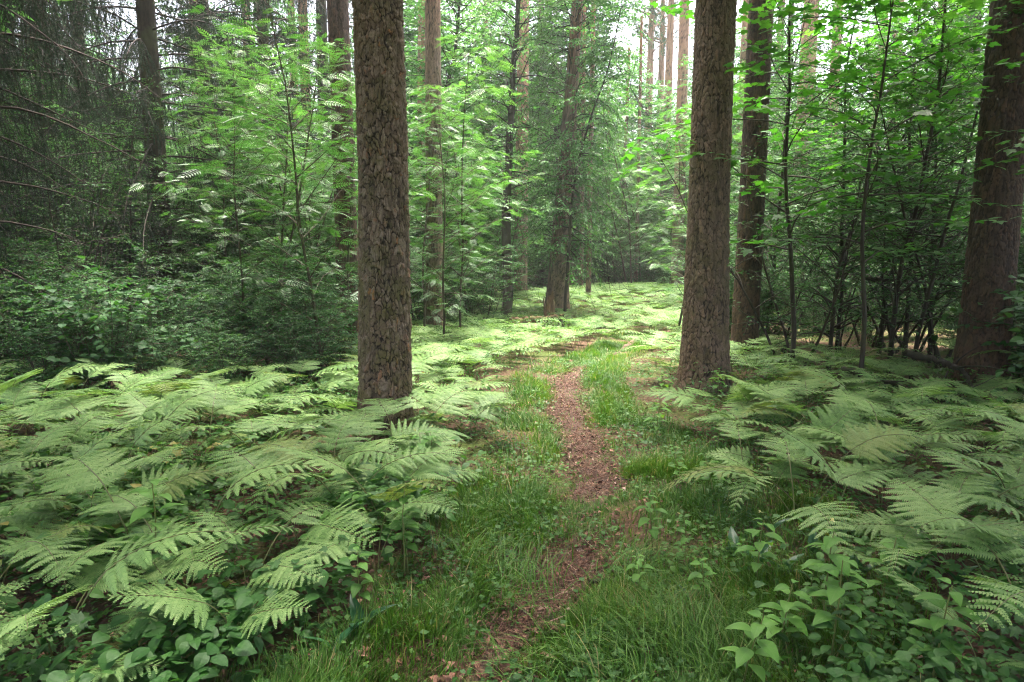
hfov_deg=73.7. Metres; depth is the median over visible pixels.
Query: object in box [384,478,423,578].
herb
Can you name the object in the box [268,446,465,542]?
fern
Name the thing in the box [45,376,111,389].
fern
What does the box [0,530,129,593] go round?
fern
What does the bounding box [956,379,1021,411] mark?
fern
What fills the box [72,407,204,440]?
fern
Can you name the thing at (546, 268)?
tall shrub
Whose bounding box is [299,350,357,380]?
fern
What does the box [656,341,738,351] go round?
fern
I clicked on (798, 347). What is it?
fern
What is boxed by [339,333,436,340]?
fern
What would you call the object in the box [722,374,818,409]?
fern
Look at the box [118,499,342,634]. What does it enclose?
fern
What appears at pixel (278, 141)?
rowan sapling
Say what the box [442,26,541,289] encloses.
broadleaf tree
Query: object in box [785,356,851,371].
fern
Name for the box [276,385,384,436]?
fern
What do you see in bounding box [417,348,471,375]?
fern
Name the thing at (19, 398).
fern
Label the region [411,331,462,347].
fern
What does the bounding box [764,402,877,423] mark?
fern
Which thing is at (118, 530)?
herb
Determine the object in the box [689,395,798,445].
fern
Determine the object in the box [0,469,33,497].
fern
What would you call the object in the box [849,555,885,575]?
lily of the valley
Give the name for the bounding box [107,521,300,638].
fern
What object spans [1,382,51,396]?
fern
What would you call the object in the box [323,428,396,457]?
fern
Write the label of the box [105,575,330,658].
fern
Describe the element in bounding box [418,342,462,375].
fern
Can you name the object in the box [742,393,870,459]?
fern
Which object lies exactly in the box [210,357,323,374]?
fern
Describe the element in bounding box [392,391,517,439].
fern
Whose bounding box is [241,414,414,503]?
fern
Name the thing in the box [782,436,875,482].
fern
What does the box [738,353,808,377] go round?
fern
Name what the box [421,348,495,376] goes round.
fern
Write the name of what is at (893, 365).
fern
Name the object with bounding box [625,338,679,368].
fern
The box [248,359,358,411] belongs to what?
fern
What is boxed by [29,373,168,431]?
fern
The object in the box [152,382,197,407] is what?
fern
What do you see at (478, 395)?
fern
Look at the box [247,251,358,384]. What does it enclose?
shrub
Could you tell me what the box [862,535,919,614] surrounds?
herb
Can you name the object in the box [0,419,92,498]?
fern
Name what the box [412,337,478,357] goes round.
fern
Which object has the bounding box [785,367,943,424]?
fern
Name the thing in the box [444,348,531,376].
fern
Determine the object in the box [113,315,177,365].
shrub
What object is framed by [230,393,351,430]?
fern
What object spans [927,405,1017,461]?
fern
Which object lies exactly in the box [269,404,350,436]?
fern
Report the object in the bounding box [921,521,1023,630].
fern
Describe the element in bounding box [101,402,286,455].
fern
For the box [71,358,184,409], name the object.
fern
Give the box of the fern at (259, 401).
[158,388,294,439]
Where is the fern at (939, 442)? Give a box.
[785,395,986,482]
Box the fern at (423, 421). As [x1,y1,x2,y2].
[335,398,441,431]
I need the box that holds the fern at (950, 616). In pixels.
[874,567,1023,681]
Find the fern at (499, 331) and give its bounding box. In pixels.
[459,329,536,352]
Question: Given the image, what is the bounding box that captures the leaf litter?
[0,334,1023,681]
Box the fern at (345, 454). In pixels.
[229,442,398,488]
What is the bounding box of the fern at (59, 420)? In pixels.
[1,404,109,439]
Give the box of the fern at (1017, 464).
[955,454,1023,497]
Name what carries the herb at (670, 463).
on the ground at (680, 412)
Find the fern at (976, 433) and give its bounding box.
[915,426,1023,468]
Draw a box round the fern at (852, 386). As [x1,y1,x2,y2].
[795,375,879,390]
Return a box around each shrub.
[0,107,144,288]
[0,115,52,277]
[0,143,173,251]
[0,235,179,358]
[0,237,89,373]
[0,241,135,347]
[0,244,66,344]
[0,263,146,396]
[0,272,107,377]
[0,279,63,379]
[0,279,73,366]
[0,287,31,350]
[1,136,92,310]
[1,239,118,356]
[5,270,155,387]
[8,289,192,399]
[9,123,176,327]
[15,256,202,396]
[16,102,236,334]
[59,130,171,268]
[64,221,191,325]
[79,282,177,357]
[80,159,251,336]
[90,220,234,325]
[97,304,206,392]
[105,130,203,283]
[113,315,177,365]
[118,123,276,315]
[130,278,220,359]
[132,235,256,321]
[137,265,255,362]
[142,154,332,322]
[142,322,218,382]
[143,330,210,380]
[167,154,312,308]
[167,330,265,384]
[169,112,313,290]
[170,266,262,356]
[171,104,423,328]
[176,144,312,311]
[178,237,302,349]
[181,310,283,392]
[184,284,298,371]
[193,253,277,353]
[199,135,357,311]
[204,238,339,372]
[209,128,357,316]
[216,305,331,370]
[226,242,346,353]
[238,299,357,394]
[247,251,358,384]
[255,232,358,353]
[271,284,357,369]
[273,253,357,352]
[283,131,357,261]
[283,158,425,296]
[290,182,357,301]
[357,146,515,288]
[408,112,514,297]
[409,160,501,298]
[409,235,466,329]
[410,246,469,311]
[410,264,486,325]
[411,131,552,293]
[418,141,558,302]
[420,240,502,310]
[444,236,533,329]
[445,247,517,314]
[487,205,548,295]
[528,211,551,286]
[538,188,624,290]
[553,176,632,281]
[570,177,668,293]
[571,226,628,292]
[574,240,629,291]
[585,170,633,264]
[585,196,634,283]
[592,247,653,283]
[593,153,656,227]
[593,161,654,272]
[606,248,654,289]
[607,213,663,281]
[612,234,671,292]
[614,198,684,290]
[616,131,688,279]
[619,158,688,271]
[623,214,684,291]
[627,236,683,292]
[639,197,685,283]
[651,203,685,281]
[656,244,684,284]
[664,249,777,333]
[729,147,830,295]
[729,231,830,353]
[729,244,787,333]
[729,270,795,336]
[730,272,803,332]
[760,272,809,317]
[763,133,864,313]
[773,286,827,332]
[777,247,856,330]
[778,172,862,281]
[778,274,854,343]
[794,136,917,310]
[804,264,873,327]
[819,256,935,337]
[830,103,1023,319]
[832,259,922,342]
[847,214,924,308]
[850,119,975,303]
[857,273,926,337]
[876,111,1023,317]
[886,200,1023,350]
[897,286,949,336]
[909,266,963,342]
[914,280,957,327]
[928,280,1023,393]
[935,243,1022,350]
[940,97,1023,255]
[941,254,1023,375]
[949,196,1023,349]
[952,286,1023,377]
[963,221,1023,288]
[992,288,1023,392]
[994,302,1023,406]
[1016,203,1023,357]
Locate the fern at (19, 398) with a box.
[0,380,42,435]
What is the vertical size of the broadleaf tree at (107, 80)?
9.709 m
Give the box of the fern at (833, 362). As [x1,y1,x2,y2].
[805,357,897,374]
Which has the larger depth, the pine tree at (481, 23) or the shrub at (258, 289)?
the pine tree at (481, 23)
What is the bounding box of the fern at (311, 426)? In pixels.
[291,421,391,460]
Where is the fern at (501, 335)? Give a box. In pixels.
[458,333,531,356]
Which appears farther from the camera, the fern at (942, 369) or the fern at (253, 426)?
the fern at (942, 369)
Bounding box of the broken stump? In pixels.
[543,291,555,326]
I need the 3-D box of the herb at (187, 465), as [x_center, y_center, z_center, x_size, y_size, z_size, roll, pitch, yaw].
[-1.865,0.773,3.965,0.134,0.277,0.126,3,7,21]
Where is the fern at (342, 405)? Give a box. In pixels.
[251,398,363,436]
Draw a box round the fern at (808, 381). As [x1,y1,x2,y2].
[726,376,898,420]
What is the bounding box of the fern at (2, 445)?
[0,434,100,486]
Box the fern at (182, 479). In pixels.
[31,463,243,548]
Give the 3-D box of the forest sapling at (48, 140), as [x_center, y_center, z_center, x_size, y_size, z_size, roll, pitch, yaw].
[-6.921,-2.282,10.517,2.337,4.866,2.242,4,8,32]
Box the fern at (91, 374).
[6,362,134,418]
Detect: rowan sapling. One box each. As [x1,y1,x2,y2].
[127,45,325,367]
[137,33,302,323]
[161,0,358,377]
[171,20,358,309]
[171,38,328,293]
[191,12,357,364]
[200,43,334,300]
[201,42,356,362]
[252,97,357,339]
[276,77,436,347]
[320,84,449,327]
[406,89,523,340]
[407,26,543,327]
[407,75,486,340]
[408,73,518,326]
[408,113,502,288]
[556,90,667,292]
[578,75,688,292]
[592,128,673,281]
[625,114,689,290]
[629,74,781,329]
[632,100,739,280]
[646,95,739,256]
[651,140,689,272]
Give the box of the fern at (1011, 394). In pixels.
[935,389,1023,419]
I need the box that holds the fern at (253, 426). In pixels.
[229,419,303,476]
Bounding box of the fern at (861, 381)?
[843,375,897,394]
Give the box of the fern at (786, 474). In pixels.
[707,453,809,513]
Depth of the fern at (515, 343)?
8.92 m
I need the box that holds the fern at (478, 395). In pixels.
[421,393,491,422]
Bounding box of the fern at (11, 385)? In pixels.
[0,372,26,390]
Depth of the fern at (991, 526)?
2.64 m
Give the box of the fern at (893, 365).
[856,358,914,373]
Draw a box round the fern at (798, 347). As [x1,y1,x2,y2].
[732,344,828,378]
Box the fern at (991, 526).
[810,514,1023,597]
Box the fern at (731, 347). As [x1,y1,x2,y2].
[673,340,751,350]
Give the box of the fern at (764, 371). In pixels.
[730,356,781,380]
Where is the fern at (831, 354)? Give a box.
[805,343,925,379]
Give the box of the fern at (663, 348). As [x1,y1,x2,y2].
[643,341,675,361]
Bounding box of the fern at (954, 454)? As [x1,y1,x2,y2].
[916,415,1023,520]
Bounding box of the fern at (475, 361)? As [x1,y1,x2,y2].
[442,350,500,377]
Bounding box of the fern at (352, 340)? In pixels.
[324,335,419,341]
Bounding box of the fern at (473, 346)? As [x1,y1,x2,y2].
[456,340,502,368]
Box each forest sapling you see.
[0,19,133,292]
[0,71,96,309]
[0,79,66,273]
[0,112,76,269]
[0,126,128,323]
[0,142,206,340]
[0,147,185,364]
[2,149,182,344]
[39,128,190,309]
[59,70,198,328]
[599,114,947,377]
[654,163,897,352]
[729,0,882,349]
[729,102,805,278]
[729,105,839,281]
[730,51,861,308]
[749,0,989,372]
[751,0,967,360]
[761,20,1023,368]
[764,86,1022,353]
[764,174,955,349]
[766,63,871,316]
[766,135,976,346]
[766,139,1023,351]
[777,74,923,296]
[800,0,1023,375]
[805,0,987,353]
[827,0,1023,362]
[873,91,960,295]
[876,109,968,325]
[898,89,1018,265]
[931,111,1022,243]
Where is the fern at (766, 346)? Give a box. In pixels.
[729,337,822,370]
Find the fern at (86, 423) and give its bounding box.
[0,417,151,466]
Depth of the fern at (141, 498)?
2.67 m
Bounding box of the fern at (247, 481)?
[118,456,326,576]
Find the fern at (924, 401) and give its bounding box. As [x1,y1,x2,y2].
[897,384,982,431]
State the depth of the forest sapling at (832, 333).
8.11 m
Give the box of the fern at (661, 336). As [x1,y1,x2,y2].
[615,329,681,357]
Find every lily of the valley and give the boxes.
[300,620,364,652]
[349,593,396,628]
[725,526,739,556]
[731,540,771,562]
[746,515,789,531]
[759,553,807,575]
[807,527,819,552]
[825,519,855,537]
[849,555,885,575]
[898,557,932,576]
[933,565,977,584]
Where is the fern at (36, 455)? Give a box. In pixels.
[18,451,91,468]
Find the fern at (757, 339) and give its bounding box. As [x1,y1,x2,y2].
[673,335,787,364]
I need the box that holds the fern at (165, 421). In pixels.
[27,411,204,491]
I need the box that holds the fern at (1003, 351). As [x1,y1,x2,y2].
[967,349,1022,357]
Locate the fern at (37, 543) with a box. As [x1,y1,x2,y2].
[0,503,91,592]
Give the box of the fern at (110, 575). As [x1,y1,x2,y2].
[0,520,246,663]
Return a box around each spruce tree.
[0,0,146,267]
[0,0,147,274]
[0,0,175,349]
[0,0,191,325]
[0,0,200,289]
[0,0,305,341]
[91,0,294,271]
[157,0,357,308]
[244,0,417,269]
[351,6,417,181]
[729,0,857,287]
[884,0,1023,255]
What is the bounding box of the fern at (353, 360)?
[312,355,419,384]
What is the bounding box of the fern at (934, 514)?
[881,478,1023,604]
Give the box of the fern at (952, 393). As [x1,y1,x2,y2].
[883,373,970,402]
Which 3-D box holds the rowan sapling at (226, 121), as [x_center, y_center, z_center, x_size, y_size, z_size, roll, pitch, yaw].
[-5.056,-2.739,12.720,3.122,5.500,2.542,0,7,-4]
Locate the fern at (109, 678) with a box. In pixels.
[64,595,266,681]
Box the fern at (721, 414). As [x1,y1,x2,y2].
[682,404,847,460]
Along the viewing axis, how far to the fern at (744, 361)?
7.13 m
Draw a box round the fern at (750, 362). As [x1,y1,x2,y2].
[730,356,764,373]
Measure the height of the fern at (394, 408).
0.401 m
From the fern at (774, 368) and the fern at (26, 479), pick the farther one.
the fern at (774, 368)
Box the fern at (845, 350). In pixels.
[830,346,911,371]
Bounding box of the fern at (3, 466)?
[0,452,49,472]
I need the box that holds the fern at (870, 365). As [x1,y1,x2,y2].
[846,359,940,390]
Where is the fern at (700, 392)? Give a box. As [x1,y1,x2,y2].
[685,382,768,423]
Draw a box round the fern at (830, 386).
[791,372,948,428]
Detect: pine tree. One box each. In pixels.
[188,0,202,199]
[243,9,256,178]
[288,0,298,163]
[298,0,312,220]
[326,0,358,353]
[352,0,418,449]
[415,0,425,294]
[425,0,442,334]
[449,0,508,277]
[513,0,528,301]
[569,9,582,291]
[579,5,585,287]
[585,0,595,302]
[620,0,677,179]
[620,48,630,239]
[629,0,694,172]
[634,15,642,292]
[657,0,673,292]
[671,0,689,294]
[672,0,736,396]
[730,0,748,282]
[730,0,773,366]
[769,1,784,210]
[783,0,819,309]
[827,2,842,170]
[870,13,888,162]
[886,0,904,212]
[947,0,1023,401]
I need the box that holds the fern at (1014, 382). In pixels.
[935,377,1023,407]
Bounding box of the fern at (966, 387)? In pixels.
[948,381,1023,427]
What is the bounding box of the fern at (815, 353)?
[759,349,892,391]
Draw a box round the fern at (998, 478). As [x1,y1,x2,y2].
[944,475,1023,516]
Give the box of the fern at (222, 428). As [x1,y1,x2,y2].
[186,413,267,447]
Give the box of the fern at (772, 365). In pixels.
[732,362,802,384]
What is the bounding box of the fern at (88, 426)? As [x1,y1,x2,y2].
[0,410,121,492]
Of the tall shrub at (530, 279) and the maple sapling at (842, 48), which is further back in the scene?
the tall shrub at (530, 279)
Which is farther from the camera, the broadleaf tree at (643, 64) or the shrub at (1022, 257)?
the broadleaf tree at (643, 64)
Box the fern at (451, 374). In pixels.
[428,365,511,383]
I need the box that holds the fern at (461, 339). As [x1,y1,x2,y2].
[435,333,498,346]
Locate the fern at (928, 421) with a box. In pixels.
[863,406,977,444]
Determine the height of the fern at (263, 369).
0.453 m
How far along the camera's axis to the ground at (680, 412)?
4.02 m
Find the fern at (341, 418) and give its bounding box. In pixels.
[223,413,353,491]
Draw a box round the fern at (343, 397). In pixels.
[325,380,414,401]
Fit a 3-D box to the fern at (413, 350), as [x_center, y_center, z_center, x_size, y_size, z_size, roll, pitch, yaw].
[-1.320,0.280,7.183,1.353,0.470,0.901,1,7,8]
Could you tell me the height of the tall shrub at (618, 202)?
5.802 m
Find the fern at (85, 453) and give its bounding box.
[0,429,127,539]
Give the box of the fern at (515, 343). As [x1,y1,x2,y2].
[488,339,541,358]
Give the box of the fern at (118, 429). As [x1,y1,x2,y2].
[113,425,189,453]
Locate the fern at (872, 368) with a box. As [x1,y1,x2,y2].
[822,361,902,382]
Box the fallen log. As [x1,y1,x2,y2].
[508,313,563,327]
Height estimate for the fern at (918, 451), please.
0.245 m
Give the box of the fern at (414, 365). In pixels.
[349,360,445,405]
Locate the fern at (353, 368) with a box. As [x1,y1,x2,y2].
[329,361,357,373]
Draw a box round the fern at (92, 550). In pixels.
[41,449,148,583]
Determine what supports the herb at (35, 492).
on the ground at (680, 412)
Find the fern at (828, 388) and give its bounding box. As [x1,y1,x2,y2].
[762,379,874,398]
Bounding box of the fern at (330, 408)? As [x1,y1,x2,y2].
[291,388,453,419]
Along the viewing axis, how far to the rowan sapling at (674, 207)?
11.25 m
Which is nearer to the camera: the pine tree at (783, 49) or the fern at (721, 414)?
the fern at (721, 414)
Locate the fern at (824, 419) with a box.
[722,401,863,466]
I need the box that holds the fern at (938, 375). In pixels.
[910,368,1011,382]
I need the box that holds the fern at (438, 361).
[412,355,468,384]
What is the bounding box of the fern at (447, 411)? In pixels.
[354,387,479,458]
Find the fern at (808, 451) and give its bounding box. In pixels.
[767,424,923,520]
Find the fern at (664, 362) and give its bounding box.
[638,351,731,370]
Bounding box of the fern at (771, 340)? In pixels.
[757,334,784,344]
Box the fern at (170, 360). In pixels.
[163,357,237,387]
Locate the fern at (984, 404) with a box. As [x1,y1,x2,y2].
[973,402,1013,434]
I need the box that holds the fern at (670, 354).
[632,350,679,381]
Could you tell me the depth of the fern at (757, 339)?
8.19 m
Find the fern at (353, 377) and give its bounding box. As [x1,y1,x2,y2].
[313,370,416,383]
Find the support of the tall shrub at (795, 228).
on the ground at (680, 412)
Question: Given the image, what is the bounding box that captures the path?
[461,338,633,681]
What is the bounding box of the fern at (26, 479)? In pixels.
[7,469,141,527]
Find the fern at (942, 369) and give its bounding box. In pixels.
[885,357,953,385]
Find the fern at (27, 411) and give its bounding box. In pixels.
[0,398,47,430]
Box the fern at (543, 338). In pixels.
[486,333,562,356]
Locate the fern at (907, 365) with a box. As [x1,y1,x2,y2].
[854,362,960,404]
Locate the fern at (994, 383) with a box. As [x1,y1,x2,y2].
[975,374,1012,399]
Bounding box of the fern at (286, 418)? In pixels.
[142,413,344,473]
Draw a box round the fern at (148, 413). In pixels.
[14,399,204,446]
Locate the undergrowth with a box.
[0,281,1023,681]
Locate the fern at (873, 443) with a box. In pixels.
[656,422,931,511]
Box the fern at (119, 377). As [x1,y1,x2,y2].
[93,367,193,406]
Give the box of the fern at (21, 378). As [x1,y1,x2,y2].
[0,368,64,419]
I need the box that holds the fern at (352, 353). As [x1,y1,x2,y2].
[325,349,415,366]
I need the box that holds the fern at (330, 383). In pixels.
[253,375,351,412]
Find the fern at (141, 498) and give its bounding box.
[78,486,227,590]
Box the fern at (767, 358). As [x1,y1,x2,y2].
[732,349,800,381]
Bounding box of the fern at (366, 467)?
[324,455,484,494]
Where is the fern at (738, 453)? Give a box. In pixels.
[704,439,853,479]
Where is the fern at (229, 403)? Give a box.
[81,382,291,469]
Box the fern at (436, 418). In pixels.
[413,400,460,432]
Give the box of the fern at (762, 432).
[742,431,834,468]
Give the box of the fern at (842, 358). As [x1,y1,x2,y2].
[797,352,867,378]
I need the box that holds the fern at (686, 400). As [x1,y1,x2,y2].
[635,382,804,428]
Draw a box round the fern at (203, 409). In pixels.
[167,390,249,423]
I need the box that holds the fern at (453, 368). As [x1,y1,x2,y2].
[417,356,463,388]
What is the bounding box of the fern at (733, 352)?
[729,347,789,375]
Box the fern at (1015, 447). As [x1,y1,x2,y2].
[995,435,1023,453]
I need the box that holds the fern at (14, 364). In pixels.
[0,354,53,392]
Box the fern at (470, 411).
[420,397,479,423]
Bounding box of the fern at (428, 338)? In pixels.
[412,336,488,366]
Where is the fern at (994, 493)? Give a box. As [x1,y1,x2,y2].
[838,425,1023,508]
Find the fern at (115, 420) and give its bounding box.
[0,392,164,436]
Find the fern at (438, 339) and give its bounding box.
[413,336,458,352]
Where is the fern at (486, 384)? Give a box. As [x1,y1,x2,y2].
[412,380,511,395]
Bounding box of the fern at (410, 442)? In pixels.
[266,410,446,491]
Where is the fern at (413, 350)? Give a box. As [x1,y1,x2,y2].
[322,343,455,363]
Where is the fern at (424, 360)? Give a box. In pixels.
[350,350,456,393]
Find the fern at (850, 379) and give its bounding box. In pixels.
[763,372,872,411]
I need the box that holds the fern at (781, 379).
[745,369,809,392]
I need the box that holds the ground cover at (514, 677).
[0,357,1023,681]
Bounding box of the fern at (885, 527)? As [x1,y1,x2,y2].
[837,471,1023,564]
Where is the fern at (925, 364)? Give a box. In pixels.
[880,355,946,380]
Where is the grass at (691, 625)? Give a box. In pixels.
[201,327,957,681]
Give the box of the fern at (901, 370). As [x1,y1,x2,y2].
[840,357,941,391]
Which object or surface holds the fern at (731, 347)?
on the ground at (680, 412)
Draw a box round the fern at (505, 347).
[429,343,534,375]
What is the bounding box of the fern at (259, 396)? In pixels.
[222,391,289,423]
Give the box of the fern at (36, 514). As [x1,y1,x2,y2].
[0,498,70,525]
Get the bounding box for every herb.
[0,419,15,452]
[2,433,26,467]
[20,399,30,435]
[25,473,57,528]
[57,520,107,572]
[76,488,106,537]
[99,395,118,434]
[113,522,139,571]
[121,446,145,494]
[122,478,189,588]
[149,442,170,473]
[162,458,191,502]
[172,587,211,654]
[180,450,201,472]
[195,505,211,549]
[222,529,248,560]
[236,485,251,519]
[243,484,284,559]
[256,472,273,504]
[294,457,318,504]
[337,491,365,540]
[338,546,373,603]
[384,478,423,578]
[389,512,422,572]
[399,475,421,530]
[409,429,431,479]
[416,425,441,461]
[417,465,438,499]
[435,476,458,531]
[625,550,653,590]
[633,489,668,554]
[644,395,671,430]
[651,372,672,393]
[663,444,685,483]
[670,459,687,492]
[673,513,696,572]
[688,557,716,593]
[695,453,726,497]
[711,417,725,444]
[712,368,725,403]
[713,422,724,445]
[717,610,784,681]
[734,510,785,576]
[735,539,750,571]
[745,469,760,503]
[748,370,763,396]
[750,608,772,638]
[758,579,814,652]
[769,440,787,483]
[776,607,802,652]
[796,518,862,629]
[803,568,820,594]
[806,555,870,663]
[827,372,848,403]
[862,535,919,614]
[866,621,882,644]
[875,610,898,646]
[885,570,914,615]
[908,577,986,677]
[914,460,935,509]
[974,446,994,468]
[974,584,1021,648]
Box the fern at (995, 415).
[919,402,1023,449]
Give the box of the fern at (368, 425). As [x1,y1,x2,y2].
[332,418,383,480]
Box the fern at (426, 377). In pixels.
[413,371,447,384]
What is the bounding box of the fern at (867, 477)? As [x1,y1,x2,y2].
[671,436,905,559]
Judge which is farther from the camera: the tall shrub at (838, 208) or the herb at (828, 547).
the tall shrub at (838, 208)
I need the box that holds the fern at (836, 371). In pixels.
[831,370,895,391]
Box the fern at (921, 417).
[865,413,941,451]
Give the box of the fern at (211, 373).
[175,368,230,388]
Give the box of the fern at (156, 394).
[111,392,247,430]
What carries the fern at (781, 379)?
on the ground at (680, 412)
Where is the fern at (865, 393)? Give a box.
[855,391,967,429]
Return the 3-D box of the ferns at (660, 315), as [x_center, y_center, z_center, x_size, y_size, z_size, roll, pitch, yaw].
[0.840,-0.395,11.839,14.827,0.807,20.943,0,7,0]
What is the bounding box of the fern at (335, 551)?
[286,478,448,572]
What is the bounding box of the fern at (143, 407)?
[104,391,261,468]
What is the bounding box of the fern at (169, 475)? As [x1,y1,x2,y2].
[0,464,211,534]
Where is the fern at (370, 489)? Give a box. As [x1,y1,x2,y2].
[321,460,424,495]
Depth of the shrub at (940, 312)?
13.11 m
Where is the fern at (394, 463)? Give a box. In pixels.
[242,434,465,527]
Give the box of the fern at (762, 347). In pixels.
[731,344,777,367]
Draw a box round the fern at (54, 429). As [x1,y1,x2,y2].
[2,419,116,451]
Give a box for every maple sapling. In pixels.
[611,0,984,376]
[723,0,1023,393]
[767,0,1023,362]
[796,0,1023,379]
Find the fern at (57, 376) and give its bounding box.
[6,363,117,431]
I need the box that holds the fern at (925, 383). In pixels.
[838,365,959,414]
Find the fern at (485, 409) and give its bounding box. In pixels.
[387,386,511,453]
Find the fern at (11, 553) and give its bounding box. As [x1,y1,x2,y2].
[0,536,68,556]
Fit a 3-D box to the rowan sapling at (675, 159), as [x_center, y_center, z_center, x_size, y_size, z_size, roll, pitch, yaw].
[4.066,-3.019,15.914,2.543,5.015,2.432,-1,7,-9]
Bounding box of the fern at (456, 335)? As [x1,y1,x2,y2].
[421,330,494,345]
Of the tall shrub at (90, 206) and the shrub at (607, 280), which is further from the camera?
the shrub at (607, 280)
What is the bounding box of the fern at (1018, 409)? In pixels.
[992,402,1023,416]
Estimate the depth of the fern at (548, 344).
9.03 m
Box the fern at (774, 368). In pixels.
[757,364,834,377]
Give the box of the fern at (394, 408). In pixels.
[360,398,415,458]
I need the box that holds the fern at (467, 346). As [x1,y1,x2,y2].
[445,340,514,370]
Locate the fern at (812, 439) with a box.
[784,427,983,463]
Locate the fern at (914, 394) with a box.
[854,384,979,432]
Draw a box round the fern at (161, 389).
[95,380,225,431]
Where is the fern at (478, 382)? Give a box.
[420,380,490,420]
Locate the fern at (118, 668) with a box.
[0,630,168,681]
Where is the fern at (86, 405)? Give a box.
[32,396,224,451]
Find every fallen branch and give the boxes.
[15,254,181,334]
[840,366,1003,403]
[865,266,959,308]
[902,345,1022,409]
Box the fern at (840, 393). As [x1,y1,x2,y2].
[824,389,947,459]
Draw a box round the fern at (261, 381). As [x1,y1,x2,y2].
[121,371,288,429]
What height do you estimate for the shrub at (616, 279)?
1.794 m
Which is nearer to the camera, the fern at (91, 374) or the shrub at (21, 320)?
the fern at (91, 374)
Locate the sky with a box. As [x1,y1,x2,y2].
[2,0,987,268]
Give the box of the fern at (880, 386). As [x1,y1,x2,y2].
[840,373,889,394]
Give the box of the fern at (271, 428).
[228,414,311,448]
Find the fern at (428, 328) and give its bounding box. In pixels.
[411,326,481,357]
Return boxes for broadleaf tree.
[0,0,69,32]
[2,65,111,185]
[26,2,139,145]
[65,48,187,277]
[87,36,134,139]
[118,0,280,276]
[128,59,190,234]
[172,0,316,207]
[307,0,511,255]
[352,26,417,155]
[353,0,538,301]
[403,0,499,279]
[410,0,544,289]
[413,0,567,292]
[415,0,604,323]
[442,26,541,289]
[452,43,551,292]
[476,0,665,321]
[481,0,649,288]
[487,0,642,287]
[491,0,633,280]
[523,0,676,324]
[557,94,641,280]
[559,50,640,195]
[595,91,659,275]
[596,31,690,281]
[602,43,675,173]
[603,51,662,205]
[617,126,673,281]
[654,58,691,190]
[667,53,771,280]
[668,18,774,235]
[686,0,823,267]
[769,64,856,278]
[814,35,904,165]
[819,31,890,217]
[820,97,886,183]
[845,0,973,189]
[854,3,989,230]
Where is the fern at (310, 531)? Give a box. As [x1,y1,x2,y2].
[204,445,377,556]
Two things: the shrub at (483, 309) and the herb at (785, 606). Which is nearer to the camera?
the herb at (785, 606)
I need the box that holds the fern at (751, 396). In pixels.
[708,374,829,430]
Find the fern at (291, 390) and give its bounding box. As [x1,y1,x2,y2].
[231,383,354,422]
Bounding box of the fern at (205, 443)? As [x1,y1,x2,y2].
[118,427,263,495]
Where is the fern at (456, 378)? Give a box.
[412,368,473,391]
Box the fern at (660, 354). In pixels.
[635,347,679,360]
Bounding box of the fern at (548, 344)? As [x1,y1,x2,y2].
[516,335,559,362]
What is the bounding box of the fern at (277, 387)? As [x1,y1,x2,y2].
[263,371,357,402]
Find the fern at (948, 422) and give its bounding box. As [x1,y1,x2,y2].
[841,409,986,466]
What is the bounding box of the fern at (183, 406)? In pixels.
[73,387,235,481]
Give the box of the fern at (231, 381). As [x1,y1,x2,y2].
[180,377,243,407]
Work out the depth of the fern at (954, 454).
3.59 m
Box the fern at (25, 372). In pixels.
[0,365,53,387]
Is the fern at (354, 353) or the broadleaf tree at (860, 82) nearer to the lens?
the fern at (354, 353)
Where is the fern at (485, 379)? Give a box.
[450,375,504,403]
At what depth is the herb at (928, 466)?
3.74 m
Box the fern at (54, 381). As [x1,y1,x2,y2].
[3,375,75,415]
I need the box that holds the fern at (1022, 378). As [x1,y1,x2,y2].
[952,357,1023,394]
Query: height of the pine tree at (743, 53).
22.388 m
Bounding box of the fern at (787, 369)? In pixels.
[777,368,858,402]
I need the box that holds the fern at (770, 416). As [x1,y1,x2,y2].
[741,390,827,423]
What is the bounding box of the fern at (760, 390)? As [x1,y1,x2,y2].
[728,378,887,428]
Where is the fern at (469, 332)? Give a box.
[419,328,493,351]
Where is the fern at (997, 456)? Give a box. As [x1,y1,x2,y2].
[959,450,1023,465]
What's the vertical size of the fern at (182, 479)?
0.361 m
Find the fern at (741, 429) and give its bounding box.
[716,419,826,488]
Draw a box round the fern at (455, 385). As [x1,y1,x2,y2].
[413,381,469,415]
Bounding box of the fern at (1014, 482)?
[861,460,1023,538]
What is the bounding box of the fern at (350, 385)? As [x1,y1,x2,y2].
[321,381,358,438]
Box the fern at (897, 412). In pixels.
[888,403,1020,443]
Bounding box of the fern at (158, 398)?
[112,394,208,421]
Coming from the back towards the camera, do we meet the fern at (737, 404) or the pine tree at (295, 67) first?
the pine tree at (295, 67)
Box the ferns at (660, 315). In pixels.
[0,281,1023,660]
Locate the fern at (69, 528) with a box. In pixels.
[32,491,218,562]
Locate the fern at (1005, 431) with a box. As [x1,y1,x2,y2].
[975,391,1023,455]
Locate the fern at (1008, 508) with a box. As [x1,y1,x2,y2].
[942,487,1023,521]
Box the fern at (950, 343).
[880,338,955,377]
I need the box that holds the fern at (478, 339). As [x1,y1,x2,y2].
[461,330,547,366]
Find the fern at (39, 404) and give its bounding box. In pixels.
[0,396,75,460]
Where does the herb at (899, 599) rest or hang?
on the ground at (680, 412)
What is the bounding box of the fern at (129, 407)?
[113,400,162,431]
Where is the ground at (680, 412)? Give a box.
[0,284,1023,681]
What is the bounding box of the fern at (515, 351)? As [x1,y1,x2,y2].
[489,341,541,363]
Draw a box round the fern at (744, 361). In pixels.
[701,355,818,379]
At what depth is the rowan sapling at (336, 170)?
8.42 m
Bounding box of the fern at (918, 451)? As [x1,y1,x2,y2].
[907,449,1015,485]
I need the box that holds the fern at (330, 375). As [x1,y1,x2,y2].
[256,369,356,411]
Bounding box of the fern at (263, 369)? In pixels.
[194,363,293,415]
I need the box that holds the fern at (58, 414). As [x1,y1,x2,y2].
[0,399,110,437]

